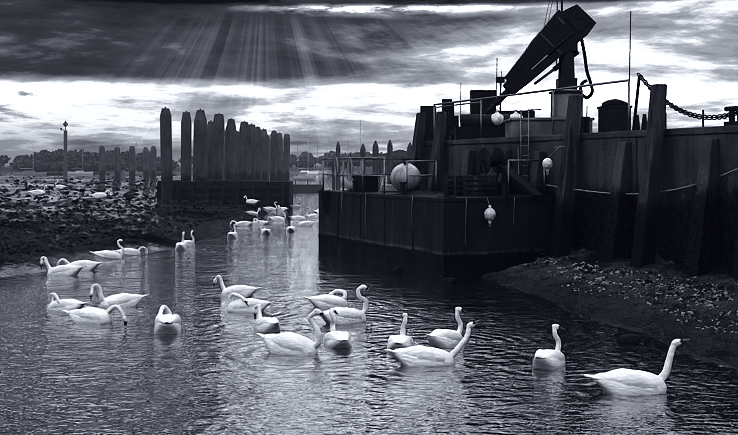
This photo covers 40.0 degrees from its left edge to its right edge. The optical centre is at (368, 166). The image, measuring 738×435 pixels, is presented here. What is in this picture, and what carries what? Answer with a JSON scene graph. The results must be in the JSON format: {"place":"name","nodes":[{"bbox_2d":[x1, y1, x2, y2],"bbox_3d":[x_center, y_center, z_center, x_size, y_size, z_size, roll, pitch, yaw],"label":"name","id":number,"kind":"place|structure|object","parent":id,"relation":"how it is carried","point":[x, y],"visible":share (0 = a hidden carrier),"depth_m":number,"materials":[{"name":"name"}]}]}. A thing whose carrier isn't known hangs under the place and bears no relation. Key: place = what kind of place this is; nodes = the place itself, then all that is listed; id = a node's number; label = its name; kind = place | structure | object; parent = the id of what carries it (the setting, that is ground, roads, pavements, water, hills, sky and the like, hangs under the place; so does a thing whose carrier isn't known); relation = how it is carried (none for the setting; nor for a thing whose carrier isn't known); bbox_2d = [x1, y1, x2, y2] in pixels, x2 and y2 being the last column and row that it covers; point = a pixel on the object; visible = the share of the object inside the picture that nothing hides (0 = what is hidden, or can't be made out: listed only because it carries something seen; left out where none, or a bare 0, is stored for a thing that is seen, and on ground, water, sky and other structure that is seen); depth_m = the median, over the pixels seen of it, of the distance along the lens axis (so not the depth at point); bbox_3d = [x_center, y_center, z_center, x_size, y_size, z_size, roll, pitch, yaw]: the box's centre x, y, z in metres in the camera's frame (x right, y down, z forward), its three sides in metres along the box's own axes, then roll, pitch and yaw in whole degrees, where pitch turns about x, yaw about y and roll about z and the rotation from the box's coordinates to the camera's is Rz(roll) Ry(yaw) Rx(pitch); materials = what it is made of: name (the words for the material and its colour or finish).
{"place":"outdoors","nodes":[
{"label":"outdoors","id":0,"kind":"place"},
{"bbox_2d":[0,172,737,434],"bbox_3d":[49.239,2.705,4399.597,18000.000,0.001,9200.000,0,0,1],"label":"water","id":1,"kind":"structure","parent":0,"point":[214,366],"depth_m":14.08,"materials":[{"name":"grey liquid"}]},
{"bbox_2d":[13,145,46,175],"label":"yacht","id":2,"kind":"object","parent":1,"relation":"on","point":[28,173],"visible":0.73,"depth_m":286.95,"materials":[{"name":"grey"}]},
{"bbox_2d":[40,256,85,275],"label":"swan","id":3,"kind":"object","parent":1,"relation":"on","point":[67,270],"visible":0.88,"depth_m":25.16,"materials":[{"name":"white"}]},
{"bbox_2d":[47,292,88,312],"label":"swan","id":4,"kind":"object","parent":1,"relation":"on","point":[59,305],"visible":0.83,"depth_m":18.83,"materials":[{"name":"white"}]},
{"bbox_2d":[56,258,102,270],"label":"swan","id":5,"kind":"object","parent":1,"relation":"on","point":[90,265],"visible":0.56,"depth_m":26.36,"materials":[{"name":"white"}]},
{"bbox_2d":[68,141,92,174],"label":"moored yacht","id":6,"kind":"object","parent":1,"relation":"on","point":[82,172],"visible":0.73,"depth_m":330.44,"materials":[{"name":"grey"}]},
{"bbox_2d":[63,304,126,323],"bbox_3d":[-4.775,2.623,17.644,1.179,0.466,0.445,0,0,1],"label":"swan","id":7,"kind":"object","parent":1,"relation":"on","point":[90,315],"visible":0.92,"depth_m":17.50,"materials":[{"name":"white"}]},
{"bbox_2d":[89,239,125,258],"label":"swan","id":8,"kind":"object","parent":1,"relation":"on","point":[109,254],"visible":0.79,"depth_m":29.65,"materials":[{"name":"white"}]},
{"bbox_2d":[89,283,148,307],"bbox_3d":[-4.822,2.550,19.605,1.141,0.634,0.419,0,0,-25],"label":"swan","id":9,"kind":"object","parent":1,"relation":"on","point":[124,300],"visible":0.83,"depth_m":19.44,"materials":[{"name":"white"}]},
{"bbox_2d":[112,246,147,254],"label":"swan","id":10,"kind":"object","parent":1,"relation":"on","point":[131,251],"visible":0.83,"depth_m":30.88,"materials":[{"name":"white"}]},
{"bbox_2d":[154,305,180,333],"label":"swan","id":11,"kind":"object","parent":1,"relation":"on","point":[168,322],"visible":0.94,"depth_m":16.42,"materials":[{"name":"white"}]},
{"bbox_2d":[175,231,186,250],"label":"swan","id":12,"kind":"object","parent":1,"relation":"on","point":[181,246],"visible":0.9,"depth_m":32.77,"materials":[{"name":"white"}]},
{"bbox_2d":[184,230,194,246],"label":"swan","id":13,"kind":"object","parent":1,"relation":"on","point":[189,243],"visible":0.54,"depth_m":34.14,"materials":[{"name":"white"}]},
{"bbox_2d":[213,275,261,297],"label":"swan","id":14,"kind":"object","parent":1,"relation":"on","point":[245,291],"visible":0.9,"depth_m":21.03,"materials":[{"name":"white"}]},
{"bbox_2d":[230,220,252,225],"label":"swan","id":15,"kind":"object","parent":1,"relation":"on","point":[243,223],"visible":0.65,"depth_m":46.15,"materials":[{"name":"white"}]},
{"bbox_2d":[227,293,274,312],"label":"swan","id":16,"kind":"object","parent":1,"relation":"on","point":[242,304],"visible":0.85,"depth_m":18.80,"materials":[{"name":"white"}]},
{"bbox_2d":[254,304,279,332],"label":"swan","id":17,"kind":"object","parent":1,"relation":"on","point":[266,324],"visible":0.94,"depth_m":16.60,"materials":[{"name":"white"}]},
{"bbox_2d":[256,309,327,355],"bbox_3d":[-1.141,2.464,14.781,1.111,0.825,0.454,0,0,19],"label":"swan","id":18,"kind":"object","parent":1,"relation":"on","point":[288,343],"visible":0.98,"depth_m":14.62,"materials":[{"name":"white"}]},
{"bbox_2d":[290,142,306,175],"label":"moored yacht","id":19,"kind":"object","parent":1,"relation":"on","point":[294,173],"visible":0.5,"depth_m":299.70,"materials":[{"name":"grey"}]},
{"bbox_2d":[293,173,315,179],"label":"motor boat","id":20,"kind":"object","parent":1,"relation":"on","point":[302,176],"visible":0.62,"depth_m":204.40,"materials":[{"name":"grey"}]},
{"bbox_2d":[292,221,316,225],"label":"swan","id":21,"kind":"object","parent":1,"relation":"on","point":[306,223],"visible":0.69,"depth_m":46.12,"materials":[{"name":"white"}]},
{"bbox_2d":[293,180,324,190],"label":"dock","id":22,"kind":"object","parent":1,"relation":"on","point":[307,187],"visible":0.85,"depth_m":111.96,"materials":[{"name":"grey"}]},
{"bbox_2d":[304,289,347,307],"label":"swan","id":23,"kind":"object","parent":1,"relation":"on","point":[330,300],"visible":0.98,"depth_m":19.43,"materials":[{"name":"white"}]},
{"bbox_2d":[324,308,351,347],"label":"swan","id":24,"kind":"object","parent":1,"relation":"on","point":[333,338],"visible":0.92,"depth_m":15.21,"materials":[{"name":"white"}]},
{"bbox_2d":[336,141,340,189],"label":"mooring post","id":25,"kind":"object","parent":1,"relation":"in","point":[338,151],"visible":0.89,"depth_m":59.77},
{"bbox_2d":[321,285,371,324],"bbox_3d":[-0.462,2.458,17.588,1.111,0.781,0.423,0,0,-32],"label":"swan","id":26,"kind":"object","parent":1,"relation":"on","point":[345,315],"visible":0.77,"depth_m":17.49,"materials":[{"name":"white"}]},
{"bbox_2d":[360,144,365,173],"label":"mooring post","id":27,"kind":"object","parent":1,"relation":"in","point":[362,151],"visible":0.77,"depth_m":62.78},
{"bbox_2d":[329,157,406,189],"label":"railing","id":28,"kind":"object","parent":1,"relation":"in","point":[358,164],"visible":0.27,"depth_m":64.40,"materials":[{"name":"metal"}]},
{"bbox_2d":[372,141,378,189],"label":"mooring post","id":29,"kind":"object","parent":1,"relation":"in","point":[375,150],"visible":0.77,"depth_m":59.79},
{"bbox_2d":[387,140,392,184],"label":"mooring post","id":30,"kind":"object","parent":1,"relation":"in","point":[389,155],"visible":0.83,"depth_m":61.25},
{"bbox_2d":[387,313,413,349],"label":"swan","id":31,"kind":"object","parent":1,"relation":"on","point":[402,340],"visible":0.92,"depth_m":14.90,"materials":[{"name":"white"}]},
{"bbox_2d":[384,320,479,366],"bbox_3d":[0.874,2.490,13.899,1.348,0.760,0.429,0,0,1],"label":"swan","id":32,"kind":"object","parent":1,"relation":"on","point":[418,356],"visible":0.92,"depth_m":13.76,"materials":[{"name":"white"}]},
{"bbox_2d":[318,190,555,274],"bbox_3d":[1.728,1.994,30.138,3.610,2.422,9.110,0,0,-23],"label":"pontoon","id":33,"kind":"object","parent":1,"relation":"on","point":[433,241],"visible":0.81,"depth_m":26.33,"materials":[{"name":"metal"}]},
{"bbox_2d":[321,189,330,213],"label":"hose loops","id":34,"kind":"object","parent":33,"relation":"attached to","point":[325,200],"visible":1,"depth_m":32.82,"materials":[{"name":"black rubber"}]},
{"bbox_2d":[323,157,410,193],"bbox_3d":[0.985,0.248,31.890,3.356,1.074,5.051,0,0,-23],"label":"railing","id":35,"kind":"object","parent":33,"relation":"on","point":[361,159],"visible":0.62,"depth_m":31.87,"materials":[{"name":"metal"}]},
{"bbox_2d":[334,156,412,233],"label":"rope coils","id":36,"kind":"object","parent":33,"relation":"attached to","point":[348,164],"visible":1,"depth_m":31.30,"materials":[{"name":"fabric"}]},
{"bbox_2d":[390,159,420,192],"bbox_3d":[1.099,0.289,30.469,0.936,1.060,0.909,0,0,1],"label":"mooring buoy","id":37,"kind":"object","parent":33,"relation":"on","point":[398,174],"visible":0.79,"depth_m":30.16,"materials":[{"name":"plastic"}]},
{"bbox_2d":[406,160,436,192],"bbox_3d":[1.201,0.298,30.674,1.000,0.974,1.847,0,0,-23],"label":"railing","id":38,"kind":"object","parent":33,"relation":"on","point":[410,161],"visible":0.77,"depth_m":29.84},
{"bbox_2d":[348,174,513,197],"bbox_3d":[1.612,0.510,29.751,2.849,0.550,8.201,0,0,-24],"label":"pontoon deck gear","id":39,"kind":"object","parent":33,"relation":"on","point":[370,183],"visible":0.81,"depth_m":31.41,"materials":[{"name":"metal"}]},
{"bbox_2d":[446,175,496,195],"bbox_3d":[2.798,0.505,27.768,1.000,0.541,1.100,0,0,-23],"label":"pallet stack","id":40,"kind":"object","parent":33,"relation":"on","point":[463,185],"visible":0.96,"depth_m":27.42,"materials":[{"name":"wood"}]},
{"bbox_2d":[484,198,495,223],"bbox_3d":[3.054,1.137,25.601,0.300,0.751,0.300,0,0,1],"label":"buoy","id":41,"kind":"object","parent":33,"relation":"attached to","point":[489,214],"visible":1,"depth_m":25.51,"materials":[{"name":"plastic"}]},
{"bbox_2d":[474,147,542,196],"bbox_3d":[3.653,0.136,27.007,0.700,1.322,2.507,0,0,-23],"label":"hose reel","id":42,"kind":"object","parent":33,"relation":"on","point":[487,160],"visible":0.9,"depth_m":27.49,"materials":[{"name":"metal"}]},
{"bbox_2d":[508,159,544,195],"bbox_3d":[4.170,0.298,26.823,1.145,0.974,0.048,0,0,-23],"label":"railing","id":43,"kind":"object","parent":33,"relation":"on","point":[528,160],"visible":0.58,"depth_m":26.90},
{"bbox_2d":[520,109,540,194],"bbox_3d":[4.534,-0.414,28.425,0.420,2.398,0.440,0,0,-23],"label":"quay ladder","id":44,"kind":"object","parent":33,"relation":"on","point":[521,145],"visible":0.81,"depth_m":28.52,"materials":[{"name":"metal"}]},
{"bbox_2d":[426,307,467,346],"bbox_3d":[1.157,2.514,15.464,0.392,0.685,0.913,0,0,42],"label":"swan","id":45,"kind":"object","parent":1,"relation":"on","point":[443,337],"visible":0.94,"depth_m":15.31,"materials":[{"name":"white"}]},
{"bbox_2d":[532,324,565,368],"bbox_3d":[2.439,2.522,13.784,0.380,0.664,0.937,0,0,28],"label":"swan","id":46,"kind":"object","parent":1,"relation":"on","point":[549,359],"visible":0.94,"depth_m":13.62,"materials":[{"name":"white"}]},
{"bbox_2d":[613,333,644,343],"bbox_3d":[3.990,2.657,15.598,0.502,0.191,0.194,0,0,1],"label":"duck","id":47,"kind":"object","parent":1,"relation":"in","point":[630,338],"visible":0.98,"depth_m":15.53},
{"bbox_2d":[583,338,689,394],"bbox_3d":[3.223,2.463,12.206,1.306,0.789,0.430,0,0,1],"label":"swan","id":48,"kind":"object","parent":1,"relation":"on","point":[622,381],"visible":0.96,"depth_m":12.07,"materials":[{"name":"white"}]},
{"bbox_2d":[0,165,737,370],"bbox_3d":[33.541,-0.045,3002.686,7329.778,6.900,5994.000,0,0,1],"label":"ground","id":49,"kind":"structure","parent":0,"point":[719,347],"depth_m":25.42,"materials":[{"name":"black"}]},
{"bbox_2d":[18,162,33,170],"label":"bush","id":50,"kind":"object","parent":49,"relation":"on","point":[28,165],"visible":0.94,"depth_m":488.54,"materials":[{"name":"grey plant"}]},
{"bbox_2d":[29,185,47,198],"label":"swan","id":51,"kind":"object","parent":49,"relation":"on","point":[37,193],"visible":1,"depth_m":59.31,"materials":[{"name":"white"}]},
{"bbox_2d":[34,163,47,171],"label":"bush","id":52,"kind":"object","parent":49,"relation":"on","point":[38,167],"visible":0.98,"depth_m":488.63,"materials":[{"name":"grey plant"}]},
{"bbox_2d":[41,154,55,162],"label":"tree","id":53,"kind":"object","parent":49,"relation":"on","point":[47,158],"visible":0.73,"depth_m":502.54,"materials":[{"name":"grey plant"}]},
{"bbox_2d":[51,162,67,171],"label":"bush","id":54,"kind":"object","parent":49,"relation":"on","point":[58,166],"visible":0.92,"depth_m":487.40,"materials":[{"name":"grey plant"}]},
{"bbox_2d":[51,149,68,160],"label":"tree","id":55,"kind":"object","parent":49,"relation":"on","point":[58,154],"visible":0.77,"depth_m":508.15,"materials":[{"name":"grey plant"}]},
{"bbox_2d":[60,121,67,177],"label":"channel beacon","id":56,"kind":"object","parent":49,"relation":"on","point":[65,171],"visible":0.88,"depth_m":160.18,"materials":[{"name":"grey"}]},
{"bbox_2d":[71,153,87,161],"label":"tree","id":57,"kind":"object","parent":49,"relation":"on","point":[76,157],"visible":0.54,"depth_m":509.11,"materials":[{"name":"grey plant"}]},
{"bbox_2d":[84,161,98,170],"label":"bush","id":58,"kind":"object","parent":49,"relation":"on","point":[95,165],"visible":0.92,"depth_m":487.57,"materials":[{"name":"grey plant"}]},
{"bbox_2d":[89,190,111,202],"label":"swan","id":59,"kind":"object","parent":49,"relation":"on","point":[98,196],"visible":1,"depth_m":57.52,"materials":[{"name":"white"}]},
{"bbox_2d":[99,146,104,180],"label":"pile","id":60,"kind":"object","parent":49,"relation":"on","point":[101,162],"visible":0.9,"depth_m":136.99,"materials":[{"name":"wood"}]},
{"bbox_2d":[114,147,120,180],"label":"pile","id":61,"kind":"object","parent":49,"relation":"on","point":[117,166],"visible":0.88,"depth_m":138.50,"materials":[{"name":"wood"}]},
{"bbox_2d":[0,175,259,255],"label":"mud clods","id":62,"kind":"object","parent":49,"relation":"on","point":[106,225],"visible":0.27,"depth_m":44.73,"materials":[{"name":"soil"}]},
{"bbox_2d":[129,146,134,180],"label":"pile","id":63,"kind":"object","parent":49,"relation":"on","point":[131,163],"visible":0.92,"depth_m":139.92,"materials":[{"name":"wood"}]},
{"bbox_2d":[143,147,148,180],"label":"pile","id":64,"kind":"object","parent":49,"relation":"on","point":[145,163],"visible":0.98,"depth_m":141.35,"materials":[{"name":"wood"}]},
{"bbox_2d":[150,146,156,180],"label":"pile","id":65,"kind":"object","parent":49,"relation":"on","point":[153,153],"visible":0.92,"depth_m":142.93,"materials":[{"name":"wood"}]},
{"bbox_2d":[160,107,172,200],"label":"pier pile","id":66,"kind":"object","parent":49,"relation":"on","point":[166,155],"visible":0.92,"depth_m":63.96,"materials":[{"name":"wood"}]},
{"bbox_2d":[181,111,191,180],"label":"pier pile","id":67,"kind":"object","parent":49,"relation":"on","point":[186,128],"visible":0.79,"depth_m":68.58,"materials":[{"name":"wood"}]},
{"bbox_2d":[193,138,194,180],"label":"pier pile","id":68,"kind":"object","parent":49,"relation":"on","point":[193,159],"visible":0.06,"depth_m":73.40,"materials":[{"name":"wood"}]},
{"bbox_2d":[194,109,207,181],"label":"pier pile","id":69,"kind":"object","parent":49,"relation":"on","point":[201,148],"visible":0.73,"depth_m":66.01,"materials":[{"name":"wood"}]},
{"bbox_2d":[207,120,212,179],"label":"pier pile","id":70,"kind":"object","parent":49,"relation":"on","point":[210,138],"visible":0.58,"depth_m":78.20,"materials":[{"name":"wood"}]},
{"bbox_2d":[212,113,223,179],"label":"pier pile","id":71,"kind":"object","parent":49,"relation":"on","point":[218,150],"visible":0.79,"depth_m":71.06,"materials":[{"name":"wood"}]},
{"bbox_2d":[156,180,292,207],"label":"wall","id":72,"kind":"structure","parent":49,"relation":"on","point":[269,193],"depth_m":65.55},
{"bbox_2d":[224,129,225,179],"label":"pier pile","id":73,"kind":"object","parent":49,"relation":"on","point":[225,156],"visible":0.19,"depth_m":88.18,"materials":[{"name":"wood"}]},
{"bbox_2d":[225,118,235,179],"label":"pier pile","id":74,"kind":"object","parent":49,"relation":"on","point":[230,149],"visible":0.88,"depth_m":78.64,"materials":[{"name":"wood"}]},
{"bbox_2d":[235,130,238,179],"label":"pier pile","id":75,"kind":"object","parent":49,"relation":"on","point":[237,156],"visible":0.42,"depth_m":92.95,"materials":[{"name":"wood"}]},
{"bbox_2d":[238,121,248,180],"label":"pier pile","id":76,"kind":"object","parent":49,"relation":"on","point":[243,148],"visible":0.85,"depth_m":83.41,"materials":[{"name":"wood"}]},
{"bbox_2d":[248,123,255,180],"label":"pier pile","id":77,"kind":"object","parent":49,"relation":"on","point":[252,153],"visible":0.69,"depth_m":88.50,"materials":[{"name":"wood"}]},
{"bbox_2d":[255,126,261,180],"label":"pier pile","id":78,"kind":"object","parent":49,"relation":"on","point":[258,171],"visible":0.62,"depth_m":94.11,"materials":[{"name":"wood"}]},
{"bbox_2d":[261,128,267,180],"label":"pier pile","id":79,"kind":"object","parent":49,"relation":"on","point":[264,143],"visible":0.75,"depth_m":99.73,"materials":[{"name":"wood"}]},
{"bbox_2d":[270,130,277,180],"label":"pier pile","id":80,"kind":"object","parent":49,"relation":"on","point":[273,152],"visible":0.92,"depth_m":104.43,"materials":[{"name":"wood"}]},
{"bbox_2d":[277,132,282,180],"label":"pier pile","id":81,"kind":"object","parent":49,"relation":"on","point":[280,161],"visible":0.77,"depth_m":111.53,"materials":[{"name":"wood"}]},
{"bbox_2d":[283,134,289,180],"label":"pier pile","id":82,"kind":"object","parent":49,"relation":"on","point":[286,157],"visible":0.88,"depth_m":115.26,"materials":[{"name":"wood"}]},
{"bbox_2d":[410,112,426,189],"bbox_3d":[1.466,0.740,34.154,0.943,5.132,0.419,0,0,-23],"label":"quay pile","id":83,"kind":"object","parent":49,"relation":"on","point":[418,141],"visible":0.42,"depth_m":34.12,"materials":[{"name":"wood"}]},
{"bbox_2d":[427,112,446,190],"bbox_3d":[2.044,0.763,32.771,0.951,5.085,0.419,0,0,-23],"label":"quay pile","id":84,"kind":"object","parent":49,"relation":"on","point":[437,154],"visible":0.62,"depth_m":32.71,"materials":[{"name":"wood"}]},
{"bbox_2d":[549,95,582,257],"bbox_3d":[4.987,0.737,25.842,0.946,5.136,0.419,0,0,-23],"label":"quay pile","id":85,"kind":"object","parent":49,"relation":"on","point":[560,245],"visible":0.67,"depth_m":25.75,"materials":[{"name":"wood"}]},
{"bbox_2d":[542,145,564,174],"bbox_3d":[4.674,-0.169,25.784,0.554,0.763,0.467,0,0,1],"label":"buoy fender","id":86,"kind":"object","parent":85,"relation":"hanging from","point":[547,164],"visible":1,"depth_m":25.63,"materials":[{"name":"plastic"}]},
{"bbox_2d":[420,125,737,269],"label":"quay wall","id":87,"kind":"structure","parent":49,"relation":"on","point":[681,151],"depth_m":24.09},
{"bbox_2d":[420,99,451,140],"bbox_3d":[2.455,-1.582,36.983,1.150,1.775,0.700,0,0,1],"label":"end locker","id":88,"kind":"object","parent":87,"relation":"on","point":[428,134],"visible":0.48,"depth_m":36.64,"materials":[{"name":"metal"}]},
{"bbox_2d":[461,151,474,174],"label":"quay buttress","id":89,"kind":"structure","parent":87,"relation":"attached to","point":[468,167],"depth_m":31.12,"materials":[{"name":"concrete"}]},
{"bbox_2d":[454,114,509,139],"bbox_3d":[4.059,-1.220,33.671,2.400,1.050,0.900,0,0,1],"label":"winch housing","id":90,"kind":"object","parent":87,"relation":"on","point":[469,128],"visible":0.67,"depth_m":33.23,"materials":[{"name":"metal"}]},
{"bbox_2d":[491,111,503,124],"bbox_3d":[4.238,-1.593,33.569,0.532,0.602,0.540,0,0,1],"label":"buoy","id":91,"kind":"object","parent":90,"relation":"on","point":[497,117],"visible":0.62,"depth_m":33.35,"materials":[{"name":"plastic"}]},
{"bbox_2d":[469,90,496,113],"bbox_3d":[4.046,-1.696,36.003,0.900,2.002,0.650,0,0,1],"label":"control cabinet","id":92,"kind":"object","parent":87,"relation":"on","point":[475,107],"visible":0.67,"depth_m":35.71,"materials":[{"name":"metal"}]},
{"bbox_2d":[496,150,510,193],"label":"quay buttress","id":93,"kind":"structure","parent":87,"relation":"attached to","point":[508,157],"depth_m":29.16,"materials":[{"name":"concrete"}]},
{"bbox_2d":[445,77,589,139],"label":"quay lockers","id":94,"kind":"object","parent":87,"relation":"on","point":[452,121],"visible":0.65,"depth_m":35.53,"materials":[{"name":"metal"}]},
{"bbox_2d":[433,79,629,138],"bbox_3d":[4.701,-1.469,29.845,1.056,1.348,10.757,0,0,-23],"label":"railing","id":95,"kind":"object","parent":87,"relation":"on","point":[569,88],"visible":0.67,"depth_m":28.20,"materials":[{"name":"metal"}]},
{"bbox_2d":[527,151,546,195],"bbox_3d":[4.362,1.444,27.517,0.854,3.723,0.518,0,0,-23],"label":"wooden post","id":96,"kind":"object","parent":87,"relation":"attached to","point":[536,178],"depth_m":27.48,"materials":[{"name":"wood"}]},
{"bbox_2d":[460,0,630,117],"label":"aerials","id":97,"kind":"object","parent":87,"relation":"on","point":[556,62],"visible":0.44,"depth_m":30.09,"materials":[{"name":"metal"}]},
{"bbox_2d":[503,118,593,136],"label":"crane plinth","id":98,"kind":"structure","parent":87,"relation":"on","point":[540,126],"depth_m":29.70,"materials":[{"name":"metal"}]},
{"bbox_2d":[485,0,595,117],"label":"knuckle boom crane","id":99,"kind":"object","parent":98,"relation":"on","point":[561,34],"visible":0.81,"depth_m":30.30,"materials":[{"name":"paint"},{"name":"steel"},{"name":"rubber"}]},
{"bbox_2d":[597,99,631,131],"bbox_3d":[6.505,-1.247,26.876,0.760,1.106,0.760,0,0,1],"label":"tank","id":100,"kind":"object","parent":87,"relation":"on","point":[612,115],"visible":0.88,"depth_m":26.53,"materials":[{"name":"metal"}]},
{"bbox_2d":[600,142,632,259],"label":"quay buttress","id":101,"kind":"structure","parent":87,"relation":"attached to","point":[617,242],"depth_m":24.02,"materials":[{"name":"concrete"}]},
{"bbox_2d":[518,149,737,194],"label":"mooring lines","id":102,"kind":"object","parent":87,"relation":"attached to","point":[633,193],"visible":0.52,"depth_m":23.77,"materials":[{"name":"fabric"}]},
{"bbox_2d":[627,73,737,130],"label":"chain","id":103,"kind":"object","parent":87,"relation":"on","point":[675,107],"visible":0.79,"depth_m":23.17,"materials":[{"name":"metal"}]},
{"bbox_2d":[635,106,737,129],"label":"coping bollards","id":104,"kind":"object","parent":87,"relation":"on","point":[732,121],"visible":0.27,"depth_m":21.64,"materials":[{"name":"metal"}]},
{"bbox_2d":[682,138,720,276],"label":"quay buttress","id":105,"kind":"structure","parent":87,"relation":"attached to","point":[703,253],"depth_m":21.31,"materials":[{"name":"concrete"}]},
{"bbox_2d":[520,252,737,332],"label":"shingle stones","id":106,"kind":"object","parent":49,"relation":"on","point":[593,270],"visible":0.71,"depth_m":19.94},
{"bbox_2d":[630,84,666,267],"bbox_3d":[6.262,0.721,22.820,0.934,5.169,0.419,0,0,-23],"label":"quay pile","id":107,"kind":"object","parent":49,"relation":"on","point":[644,242],"visible":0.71,"depth_m":22.73,"materials":[{"name":"wood"}]},
{"bbox_2d":[0,0,737,164],"label":"sky","id":108,"kind":"structure","parent":0,"point":[309,71],"materials":[{"name":"grey"}]},
{"bbox_2d":[379,150,406,173],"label":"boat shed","id":109,"kind":"object","parent":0,"point":[396,153],"visible":0.18,"depth_m":81.86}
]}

